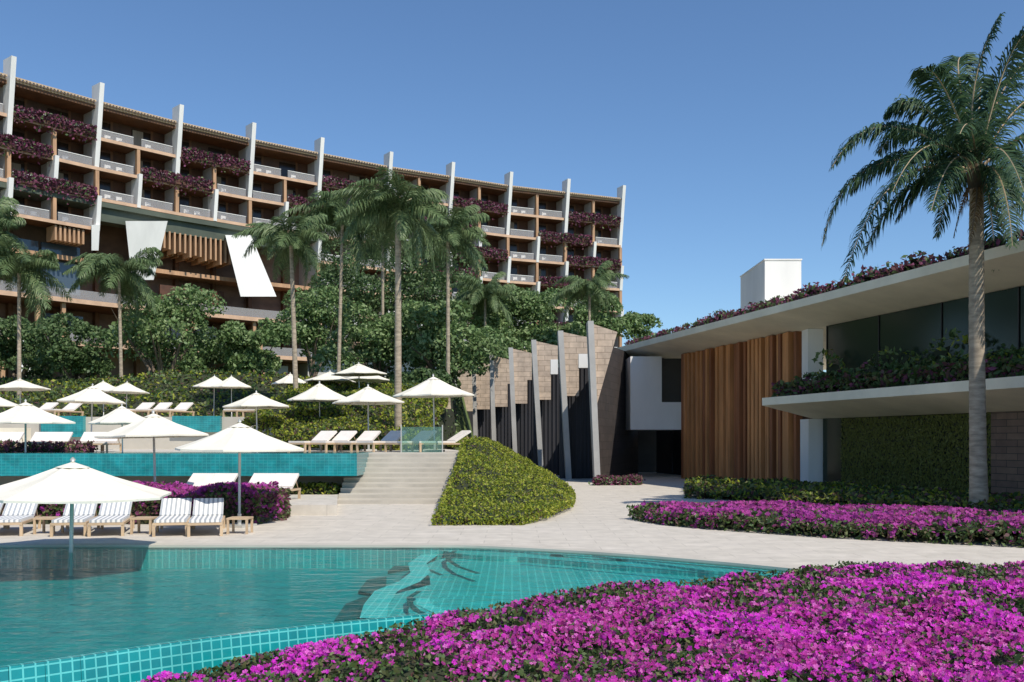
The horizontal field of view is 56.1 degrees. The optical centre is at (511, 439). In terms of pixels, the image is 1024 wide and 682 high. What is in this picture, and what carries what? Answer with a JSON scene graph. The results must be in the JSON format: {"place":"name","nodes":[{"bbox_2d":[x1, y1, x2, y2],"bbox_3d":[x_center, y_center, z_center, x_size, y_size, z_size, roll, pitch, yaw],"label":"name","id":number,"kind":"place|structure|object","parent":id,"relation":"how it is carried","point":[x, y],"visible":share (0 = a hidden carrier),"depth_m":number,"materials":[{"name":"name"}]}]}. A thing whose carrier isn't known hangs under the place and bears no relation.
{"place":"outdoors","nodes":[
{"label":"outdoors","id":0,"kind":"place"},
{"bbox_2d":[0,417,311,448],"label":"terrace","id":1,"kind":"structure","parent":0,"point":[147,443],"depth_m":50.00,"materials":[{"name":"stone"}]},
{"bbox_2d":[0,378,50,403],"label":"parasol","id":2,"kind":"object","parent":1,"relation":"on","point":[20,384],"visible":0.88,"depth_m":53.80,"materials":[{"name":"fabric"}]},
{"bbox_2d":[41,416,85,436],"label":"cascade wall","id":3,"kind":"structure","parent":1,"relation":"on","point":[78,429],"depth_m":49.70,"materials":[{"name":"tile"}]},
{"bbox_2d":[103,381,149,407],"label":"parasol","id":4,"kind":"object","parent":1,"relation":"on","point":[126,388],"visible":0.92,"depth_m":53.75,"materials":[{"name":"fabric"}]},
{"bbox_2d":[156,402,194,416],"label":"sun lounger","id":5,"kind":"object","parent":1,"relation":"on","point":[180,408],"visible":0.93,"depth_m":51.97,"materials":[{"name":"white fabric"}]},
{"bbox_2d":[172,416,221,431],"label":"cascade wall","id":6,"kind":"structure","parent":1,"relation":"on","point":[206,423],"depth_m":49.70,"materials":[{"name":"tile"}]},
{"bbox_2d":[211,375,250,416],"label":"parasol","id":7,"kind":"object","parent":1,"relation":"on","point":[232,382],"visible":0.93,"depth_m":55.01,"materials":[{"name":"fabric"}]},
{"bbox_2d":[231,212,337,388],"bbox_3d":[-13.269,-7.182,56.987,7.088,12.778,5.609,0,0,37],"label":"palm tree","id":8,"kind":"object","parent":1,"relation":"on","point":[277,238],"visible":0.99,"depth_m":56.59,"materials":[{"name":"green plant"}]},
{"bbox_2d":[0,449,458,490],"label":"terrace","id":9,"kind":"structure","parent":0,"point":[338,480],"depth_m":35.20,"materials":[{"name":"stone"}]},
{"bbox_2d":[0,399,75,451],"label":"parasol","id":10,"kind":"object","parent":9,"relation":"on","point":[25,413],"visible":0.91,"depth_m":34.86,"materials":[{"name":"fabric"}]},
{"bbox_2d":[0,439,97,451],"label":"bougainvillea hedge","id":11,"kind":"object","parent":9,"relation":"on","point":[8,445],"visible":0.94,"depth_m":37.15,"materials":[{"name":"plant"}]},
{"bbox_2d":[57,383,125,431],"bbox_3d":[-19.704,-1.087,45.014,2.882,3.135,2.882,1,-1,-19],"label":"parasol","id":12,"kind":"object","parent":9,"relation":"on","point":[92,395],"visible":0.88,"depth_m":44.48,"materials":[{"name":"fabric"}]},
{"bbox_2d":[88,403,142,451],"bbox_3d":[-14.737,-0.043,36.305,2.209,2.686,2.209,-1,0,-6],"label":"parasol","id":13,"kind":"object","parent":9,"relation":"on","point":[121,415],"visible":0.8,"depth_m":35.83,"materials":[{"name":"fabric"}]},
{"bbox_2d":[0,452,371,475],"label":"pool wall","id":14,"kind":"structure","parent":9,"relation":"on","point":[191,463],"depth_m":33.00,"materials":[{"name":"tile"}]},
{"bbox_2d":[223,390,288,430],"bbox_3d":[-11.836,-0.910,44.516,2.936,2.781,2.936,-1,-1,-13],"label":"parasol","id":15,"kind":"object","parent":9,"relation":"on","point":[256,400],"visible":0.91,"depth_m":44.04,"materials":[{"name":"fabric"}]},
{"bbox_2d":[287,431,337,451],"bbox_3d":[-8.105,0.044,39.224,0.867,0.851,2.296,0,0,25],"label":"sun lounger","id":16,"kind":"object","parent":9,"relation":"on","point":[324,435],"visible":0.64,"depth_m":39.73,"materials":[{"name":"white fabric"}]},
{"bbox_2d":[287,381,344,449],"bbox_3d":[-9.310,-1.192,46.482,2.859,3.345,2.859,0,1,18],"label":"parasol","id":17,"kind":"object","parent":9,"relation":"on","point":[319,392],"visible":0.92,"depth_m":45.88,"materials":[{"name":"fabric"}]},
{"bbox_2d":[308,431,356,451],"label":"sun lounger","id":18,"kind":"object","parent":9,"relation":"on","point":[344,435],"visible":0.72,"depth_m":39.66,"materials":[{"name":"white fabric"}]},
{"bbox_2d":[333,431,381,451],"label":"sun lounger","id":19,"kind":"object","parent":9,"relation":"on","point":[368,435],"visible":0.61,"depth_m":39.87,"materials":[{"name":"white fabric"}]},
{"bbox_2d":[332,384,403,450],"bbox_3d":[-6.288,-0.986,42.015,2.959,2.932,2.959,0,-1,-18],"label":"parasol","id":20,"kind":"object","parent":9,"relation":"on","point":[367,395],"visible":0.99,"depth_m":41.56,"materials":[{"name":"fabric"}]},
{"bbox_2d":[356,431,407,451],"bbox_3d":[-5.189,0.044,38.527,0.867,0.851,2.296,0,0,30],"label":"sun lounger","id":21,"kind":"object","parent":9,"relation":"on","point":[393,436],"visible":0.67,"depth_m":38.85,"materials":[{"name":"fabric"}]},
{"bbox_2d":[327,167,450,449],"bbox_3d":[-5.720,-5.683,45.046,5.900,12.926,7.262,0,0,0],"label":"palm tree","id":22,"kind":"object","parent":9,"relation":"on","point":[403,214],"visible":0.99,"depth_m":44.62,"materials":[{"name":"green plant"}]},
{"bbox_2d":[384,430,437,451],"bbox_3d":[-3.980,0.044,38.231,0.867,0.851,2.296,0,0,35],"label":"sun lounger","id":23,"kind":"object","parent":9,"relation":"on","point":[424,436],"visible":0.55,"depth_m":38.51,"materials":[{"name":"fabric"}]},
{"bbox_2d":[393,374,473,451],"bbox_3d":[-3.131,-1.085,38.477,3.009,3.130,3.009,-1,1,21],"label":"parasol","id":24,"kind":"object","parent":9,"relation":"on","point":[433,387],"visible":0.98,"depth_m":38.00,"materials":[{"name":"fabric"}]},
{"bbox_2d":[411,430,470,451],"bbox_3d":[-2.752,0.044,37.861,2.296,0.851,0.867,0,0,-28],"label":"sun lounger","id":25,"kind":"object","parent":9,"relation":"on","point":[454,439],"visible":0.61,"depth_m":37.62,"materials":[{"name":"white fabric"}]},
{"bbox_2d":[0,377,472,450],"bbox_3d":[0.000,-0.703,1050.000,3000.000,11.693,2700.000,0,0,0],"label":"ground","id":26,"kind":"structure","parent":0,"point":[464,422],"depth_m":73.88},
{"bbox_2d":[0,195,29,257],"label":"palm tree","id":27,"kind":"object","parent":26,"relation":"on","point":[6,209],"visible":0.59,"depth_m":66.72,"materials":[{"name":"green plant"}]},
{"bbox_2d":[0,235,73,399],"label":"palm tree","id":28,"kind":"object","parent":26,"relation":"on","point":[27,274],"visible":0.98,"depth_m":61.75,"materials":[{"name":"green plant"}]},
{"bbox_2d":[0,314,77,379],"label":"tree","id":29,"kind":"object","parent":26,"relation":"on","point":[28,354],"visible":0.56,"depth_m":83.10,"materials":[{"name":"green plant"}]},
{"bbox_2d":[16,312,114,382],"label":"tree","id":30,"kind":"object","parent":26,"relation":"on","point":[58,354],"visible":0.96,"depth_m":78.90,"materials":[{"name":"green plant"}]},
{"bbox_2d":[62,247,162,378],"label":"palm tree","id":31,"kind":"object","parent":26,"relation":"on","point":[109,267],"visible":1,"depth_m":65.84,"materials":[{"name":"green plant"}]},
{"bbox_2d":[0,368,316,416],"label":"shrub bank","id":32,"kind":"object","parent":26,"relation":"on","point":[177,389],"visible":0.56,"depth_m":63.66,"materials":[{"name":"green plant"}]},
{"bbox_2d":[101,283,228,376],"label":"tree","id":33,"kind":"object","parent":26,"relation":"on","point":[147,341],"visible":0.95,"depth_m":71.86,"materials":[{"name":"green plant"}]},
{"bbox_2d":[177,326,230,374],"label":"tree","id":34,"kind":"object","parent":26,"relation":"on","point":[211,360],"visible":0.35,"depth_m":78.91,"materials":[{"name":"green plant"}]},
{"bbox_2d":[207,317,291,375],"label":"tree","id":35,"kind":"object","parent":26,"relation":"on","point":[241,344],"visible":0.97,"depth_m":74.77,"materials":[{"name":"green plant"}]},
{"bbox_2d":[273,283,351,377],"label":"tree","id":36,"kind":"object","parent":26,"relation":"on","point":[311,334],"visible":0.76,"depth_m":89.08,"materials":[{"name":"green plant"}]},
{"bbox_2d":[0,55,625,377],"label":"hotel","id":37,"kind":"structure","parent":26,"relation":"on","point":[130,213],"depth_m":118.31,"materials":[{"name":"white concrete"}]},
{"bbox_2d":[0,132,53,165],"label":"bougainvillea","id":38,"kind":"object","parent":37,"relation":"attached to","point":[8,141],"visible":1,"depth_m":100.93,"materials":[{"name":"purple plant"}]},
{"bbox_2d":[11,168,97,205],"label":"bougainvillea","id":39,"kind":"object","parent":37,"relation":"attached to","point":[64,187],"visible":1,"depth_m":103.34,"materials":[{"name":"purple plant"}]},
{"bbox_2d":[13,105,96,143],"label":"bougainvillea","id":40,"kind":"object","parent":37,"relation":"attached to","point":[32,116],"visible":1,"depth_m":103.31,"materials":[{"name":"purple plant"}]},
{"bbox_2d":[40,242,79,295],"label":"window","id":41,"kind":"structure","parent":37,"relation":"in","point":[68,280],"depth_m":107.65,"materials":[{"name":"blue glass"}]},
{"bbox_2d":[141,167,214,198],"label":"bougainvillea","id":42,"kind":"object","parent":37,"relation":"attached to","point":[170,177],"visible":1,"depth_m":114.05,"materials":[{"name":"purple plant"}]},
{"bbox_2d":[180,146,250,174],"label":"bougainvillea","id":43,"kind":"object","parent":37,"relation":"attached to","point":[217,160],"visible":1,"depth_m":117.28,"materials":[{"name":"purple plant"}]},
{"bbox_2d":[322,175,385,195],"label":"bougainvillea","id":44,"kind":"object","parent":37,"relation":"attached to","point":[338,182],"visible":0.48,"depth_m":128.00,"materials":[{"name":"purple plant"}]},
{"bbox_2d":[453,196,508,219],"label":"bougainvillea","id":45,"kind":"object","parent":37,"relation":"attached to","point":[481,204],"visible":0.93,"depth_m":140.45,"materials":[{"name":"purple plant"}]},
{"bbox_2d":[452,245,509,265],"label":"bougainvillea","id":46,"kind":"object","parent":37,"relation":"attached to","point":[499,254],"visible":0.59,"depth_m":141.30,"materials":[{"name":"purple plant"}]},
{"bbox_2d":[538,229,592,248],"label":"bougainvillea","id":47,"kind":"object","parent":37,"relation":"attached to","point":[572,238],"visible":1,"depth_m":146.52,"materials":[{"name":"purple plant"}]},
{"bbox_2d":[568,211,620,230],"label":"bougainvillea","id":48,"kind":"object","parent":37,"relation":"attached to","point":[593,217],"visible":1,"depth_m":148.43,"materials":[{"name":"purple plant"}]},
{"bbox_2d":[567,255,621,273],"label":"bougainvillea","id":49,"kind":"object","parent":37,"relation":"attached to","point":[594,261],"visible":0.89,"depth_m":148.21,"materials":[{"name":"purple plant"}]},
{"bbox_2d":[283,190,394,383],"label":"palm tree","id":50,"kind":"object","parent":26,"relation":"on","point":[330,210],"visible":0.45,"depth_m":65.87,"materials":[{"name":"green plant"}]},
{"bbox_2d":[237,381,448,450],"bbox_3d":[-8.695,-1.536,51.214,10.750,4.260,18.083,0,0,0],"label":"shrub mound","id":51,"kind":"object","parent":26,"relation":"on","point":[299,420],"visible":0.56,"depth_m":46.56,"materials":[{"name":"green plant"}]},
{"bbox_2d":[303,370,354,383],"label":"parasol","id":52,"kind":"object","parent":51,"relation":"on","point":[327,376],"visible":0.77,"depth_m":58.45,"materials":[{"name":"fabric"}]},
{"bbox_2d":[331,362,386,387],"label":"parasol","id":53,"kind":"object","parent":26,"relation":"on","point":[358,370],"visible":0.89,"depth_m":56.62,"materials":[{"name":"fabric"}]},
{"bbox_2d":[305,238,422,362],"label":"tree","id":54,"kind":"object","parent":26,"relation":"on","point":[357,285],"visible":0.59,"depth_m":94.27,"materials":[{"name":"green plant"}]},
{"bbox_2d":[309,300,421,382],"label":"tree","id":55,"kind":"object","parent":26,"relation":"on","point":[378,333],"visible":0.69,"depth_m":71.14,"materials":[{"name":"green plant"}]},
{"bbox_2d":[337,199,415,383],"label":"palm tree","id":56,"kind":"object","parent":26,"relation":"on","point":[382,279],"visible":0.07,"depth_m":73.93,"materials":[{"name":"green plant"}]},
{"bbox_2d":[387,367,462,449],"bbox_3d":[-5.644,-0.281,62.779,5.398,10.512,25.120,0,0,-4],"label":"shrub bank","id":57,"kind":"object","parent":26,"relation":"on","point":[448,420],"visible":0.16,"depth_m":64.58,"materials":[{"name":"green plant"}]},
{"bbox_2d":[392,367,457,414],"bbox_3d":[-5.528,-2.483,59.925,3.971,4.261,4.596,0,0,27],"label":"tree","id":58,"kind":"object","parent":26,"relation":"on","point":[419,375],"visible":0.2,"depth_m":60.21,"materials":[{"name":"green plant"}]},
{"bbox_2d":[374,245,487,367],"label":"tree","id":59,"kind":"object","parent":26,"relation":"on","point":[427,292],"visible":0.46,"depth_m":94.92,"materials":[{"name":"green plant"}]},
{"bbox_2d":[401,204,490,408],"bbox_3d":[-4.285,-8.684,61.916,5.965,13.367,7.230,0,0,0],"label":"palm tree","id":60,"kind":"object","parent":26,"relation":"on","point":[451,235],"visible":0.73,"depth_m":61.68,"materials":[{"name":"green plant"}]},
{"bbox_2d":[391,299,508,377],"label":"tree","id":61,"kind":"object","parent":26,"relation":"on","point":[430,336],"visible":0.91,"depth_m":67.60,"materials":[{"name":"green plant"}]},
{"bbox_2d":[450,271,519,327],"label":"palm tree","id":62,"kind":"object","parent":26,"relation":"on","point":[472,294],"visible":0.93,"depth_m":81.25,"materials":[{"name":"green plant"}]},
{"bbox_2d":[451,275,539,350],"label":"tree","id":63,"kind":"object","parent":26,"relation":"on","point":[502,321],"visible":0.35,"depth_m":84.44,"materials":[{"name":"green plant"}]},
{"bbox_2d":[469,327,531,363],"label":"tree","id":64,"kind":"object","parent":26,"relation":"on","point":[516,344],"visible":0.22,"depth_m":79.52,"materials":[{"name":"green plant"}]},
{"bbox_2d":[504,286,577,372],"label":"tree","id":65,"kind":"object","parent":26,"relation":"on","point":[526,330],"visible":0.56,"depth_m":85.78,"materials":[{"name":"green plant"}]},
{"bbox_2d":[537,321,586,363],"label":"tree","id":66,"kind":"object","parent":26,"relation":"on","point":[549,335],"visible":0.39,"depth_m":84.07,"materials":[{"name":"green plant"}]},
{"bbox_2d":[548,261,629,324],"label":"palm tree","id":67,"kind":"object","parent":26,"relation":"on","point":[576,287],"visible":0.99,"depth_m":79.57,"materials":[{"name":"green plant"}]},
{"bbox_2d":[572,291,643,346],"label":"tree","id":68,"kind":"object","parent":26,"relation":"on","point":[618,325],"visible":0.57,"depth_m":92.62,"materials":[{"name":"green plant"}]},
{"bbox_2d":[624,311,662,338],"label":"tree","id":69,"kind":"object","parent":26,"relation":"on","point":[650,319],"visible":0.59,"depth_m":97.35,"materials":[{"name":"green plant"}]},
{"bbox_2d":[259,492,338,514],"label":"terrace","id":70,"kind":"structure","parent":0,"point":[315,504],"depth_m":28.23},
{"bbox_2d":[94,410,208,481],"bbox_3d":[-10.658,0.502,28.606,3.114,2.796,3.114,-1,0,-17],"label":"parasol","id":71,"kind":"object","parent":70,"relation":"on","point":[153,425],"visible":0.89,"depth_m":27.92,"materials":[{"name":"fabric"}]},
{"bbox_2d":[186,473,215,485],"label":"sun lounger","id":72,"kind":"object","parent":70,"relation":"on","point":[198,479],"visible":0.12,"depth_m":30.82,"materials":[{"name":"white fabric"}]},
{"bbox_2d":[271,473,300,498],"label":"sun lounger","id":73,"kind":"object","parent":70,"relation":"on","point":[286,480],"visible":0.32,"depth_m":30.83,"materials":[{"name":"white fabric"}]},
{"bbox_2d":[287,481,341,494],"bbox_3d":[-7.796,1.738,34.154,3.542,0.556,1.889,0,0,0],"label":"low hedge","id":74,"kind":"object","parent":70,"relation":"on","point":[318,488],"visible":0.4,"depth_m":33.53,"materials":[{"name":"plant"}]},
{"bbox_2d":[0,550,783,665],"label":"pool floor","id":75,"kind":"structure","parent":0,"point":[35,638],"depth_m":16.12,"materials":[{"name":"tile"}]},
{"bbox_2d":[0,457,170,575],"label":"parasol","id":76,"kind":"object","parent":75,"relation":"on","point":[72,483],"visible":0.94,"depth_m":18.22,"materials":[{"name":"fabric"}]},
{"bbox_2d":[0,607,496,681],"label":"overflow wall","id":77,"kind":"structure","parent":75,"relation":"on","point":[135,664],"depth_m":10.55,"materials":[{"name":"tile"}]},
{"bbox_2d":[0,547,783,659],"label":"pool water","id":78,"kind":"structure","parent":0,"point":[296,572],"depth_m":16.91,"materials":[{"name":"teal liquid"}]},
{"bbox_2d":[0,472,1023,571],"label":"pool deck","id":79,"kind":"structure","parent":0,"point":[595,517],"depth_m":21.20,"materials":[{"name":"tile"}]},
{"bbox_2d":[0,503,40,535],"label":"sun lounger","id":80,"kind":"object","parent":79,"relation":"on","point":[20,514],"visible":0.9,"depth_m":23.19,"materials":[{"name":"white fabric"}]},
{"bbox_2d":[50,503,99,536],"bbox_3d":[-10.362,1.820,22.828,0.774,0.760,2.050,0,0,-15],"label":"sun lounger","id":81,"kind":"object","parent":79,"relation":"on","point":[84,514],"visible":0.81,"depth_m":23.07,"materials":[{"name":"white fabric"}]},
{"bbox_2d":[87,502,134,536],"bbox_3d":[-9.507,1.820,22.828,0.774,0.760,2.050,0,0,-15],"label":"sun lounger","id":82,"kind":"object","parent":79,"relation":"on","point":[117,513],"visible":0.93,"depth_m":23.11,"materials":[{"name":"white fabric"}]},
{"bbox_2d":[130,516,158,533],"bbox_3d":[-8.648,2.010,22.600,0.500,0.380,0.500,0,0,0],"label":"side table","id":83,"kind":"object","parent":79,"relation":"on","point":[139,518],"visible":0.87,"depth_m":22.38,"materials":[{"name":"brown wood"}]},
{"bbox_2d":[0,480,291,523],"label":"bougainvillea hedge","id":84,"kind":"object","parent":79,"relation":"on","point":[262,497],"visible":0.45,"depth_m":25.32,"materials":[{"name":"plant"}]},
{"bbox_2d":[152,498,191,536],"bbox_3d":[-8.041,1.820,22.828,0.774,0.760,2.050,0,0,-15],"label":"sun lounger","id":85,"kind":"object","parent":79,"relation":"on","point":[178,510],"visible":0.89,"depth_m":23.21,"materials":[{"name":"white fabric"}]},
{"bbox_2d":[187,498,224,536],"bbox_3d":[-7.247,1.820,22.828,0.774,0.760,2.050,0,0,-15],"label":"sun lounger","id":86,"kind":"object","parent":79,"relation":"on","point":[205,510],"visible":1,"depth_m":23.21,"materials":[{"name":"white fabric"}]},
{"bbox_2d":[175,419,303,527],"bbox_3d":[-6.891,0.832,24.283,2.989,2.736,2.989,1,1,20],"label":"parasol","id":87,"kind":"object","parent":79,"relation":"on","point":[239,437],"visible":0.97,"depth_m":23.62,"materials":[{"name":"fabric"}]},
{"bbox_2d":[226,516,252,533],"bbox_3d":[-6.403,2.010,22.600,0.500,0.380,0.500,0,0,0],"label":"side table","id":88,"kind":"object","parent":79,"relation":"on","point":[234,518],"visible":1,"depth_m":22.36,"materials":[{"name":"brown wood"}]},
{"bbox_2d":[337,453,457,503],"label":"steps","id":89,"kind":"structure","parent":79,"relation":"on","point":[403,478],"depth_m":34.20,"materials":[{"name":"stone"}]},
{"bbox_2d":[0,543,801,570],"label":"pool coping","id":90,"kind":"object","parent":79,"relation":"on","point":[412,545],"visible":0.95,"depth_m":19.97,"materials":[{"name":"concrete"}]},
{"bbox_2d":[430,435,575,525],"bbox_3d":[-0.621,1.035,45.411,5.559,2.474,41.798,0,0,-4],"label":"shrub mound","id":91,"kind":"object","parent":79,"relation":"on","point":[489,480],"visible":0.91,"depth_m":28.96,"materials":[{"name":"green plant"}]},
{"bbox_2d":[455,321,616,478],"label":"stone wall","id":92,"kind":"structure","parent":79,"relation":"on","point":[544,414],"depth_m":58.60,"materials":[{"name":"stone"}]},
{"bbox_2d":[588,474,645,485],"bbox_3d":[5.241,1.990,47.573,3.145,0.677,3.060,0,0,0],"label":"flower patch","id":93,"kind":"object","parent":79,"relation":"on","point":[632,479],"visible":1,"depth_m":46.57,"materials":[{"name":"plant"}]},
{"bbox_2d":[597,240,1023,497],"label":"building","id":94,"kind":"structure","parent":79,"relation":"on","point":[693,402],"depth_m":42.00,"materials":[{"name":"white paint"}]},
{"bbox_2d":[623,229,1023,344],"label":"roof planting","id":95,"kind":"object","parent":94,"relation":"on","point":[871,272],"visible":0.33,"depth_m":36.92,"materials":[{"name":"plant"}]},
{"bbox_2d":[823,418,843,481],"bbox_3d":[13.810,0.640,40.817,0.450,3.120,1.393,0,0,-14],"label":"glass door","id":96,"kind":"structure","parent":94,"relation":"in","point":[832,463],"depth_m":40.73,"materials":[{"name":"grey glass"}]},
{"bbox_2d":[828,316,877,372],"bbox_3d":[14.111,-3.410,39.324,0.400,2.920,3.507,0,0,-14],"label":"window","id":97,"kind":"structure","parent":94,"relation":"in","point":[855,341],"depth_m":39.12,"materials":[{"name":"black glass"}]},
{"bbox_2d":[771,355,1023,396],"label":"canopy planting","id":98,"kind":"object","parent":94,"relation":"on","point":[873,376],"visible":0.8,"depth_m":34.02,"materials":[{"name":"plant"}]},
{"bbox_2d":[880,303,940,367],"bbox_3d":[14.996,-3.410,35.824,0.400,2.920,3.507,0,0,-14],"label":"window","id":99,"kind":"structure","parent":94,"relation":"in","point":[913,329],"depth_m":35.70,"materials":[{"name":"black glass"}]},
{"bbox_2d":[840,412,990,493],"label":"green wall","id":100,"kind":"structure","parent":94,"relation":"attached to","point":[927,454],"depth_m":35.77,"materials":[{"name":"green plant"}]},
{"bbox_2d":[807,327,1023,392],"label":"shrub row","id":101,"kind":"object","parent":94,"relation":"on","point":[941,353],"visible":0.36,"depth_m":33.75,"materials":[{"name":"plant"}]},
{"bbox_2d":[943,287,1017,362],"bbox_3d":[15.882,-3.410,32.324,0.400,2.920,3.507,0,0,-14],"label":"window","id":102,"kind":"structure","parent":94,"relation":"in","point":[1001,307],"depth_m":31.70,"materials":[{"name":"black glass"}]},
{"bbox_2d":[626,499,1023,547],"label":"flower bed","id":103,"kind":"object","parent":79,"relation":"on","point":[867,520],"visible":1,"depth_m":22.63,"materials":[{"name":"plant"}]},
{"bbox_2d":[683,473,1023,511],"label":"hedge","id":104,"kind":"object","parent":79,"relation":"on","point":[828,492],"visible":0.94,"depth_m":33.04,"materials":[{"name":"plant"}]},
{"bbox_2d":[821,12,1023,508],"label":"palm tree","id":105,"kind":"object","parent":79,"relation":"on","point":[968,142],"visible":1,"depth_m":27.25,"materials":[{"name":"green plant"}]},
{"bbox_2d":[0,0,1023,371],"label":"sky","id":106,"kind":"structure","parent":0,"point":[722,123],"materials":[{"name":"blue"}]},
{"bbox_2d":[136,559,1023,681],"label":"flower bed","id":107,"kind":"object","parent":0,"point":[927,621],"visible":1,"depth_m":9.86,"materials":[{"name":"plant"}]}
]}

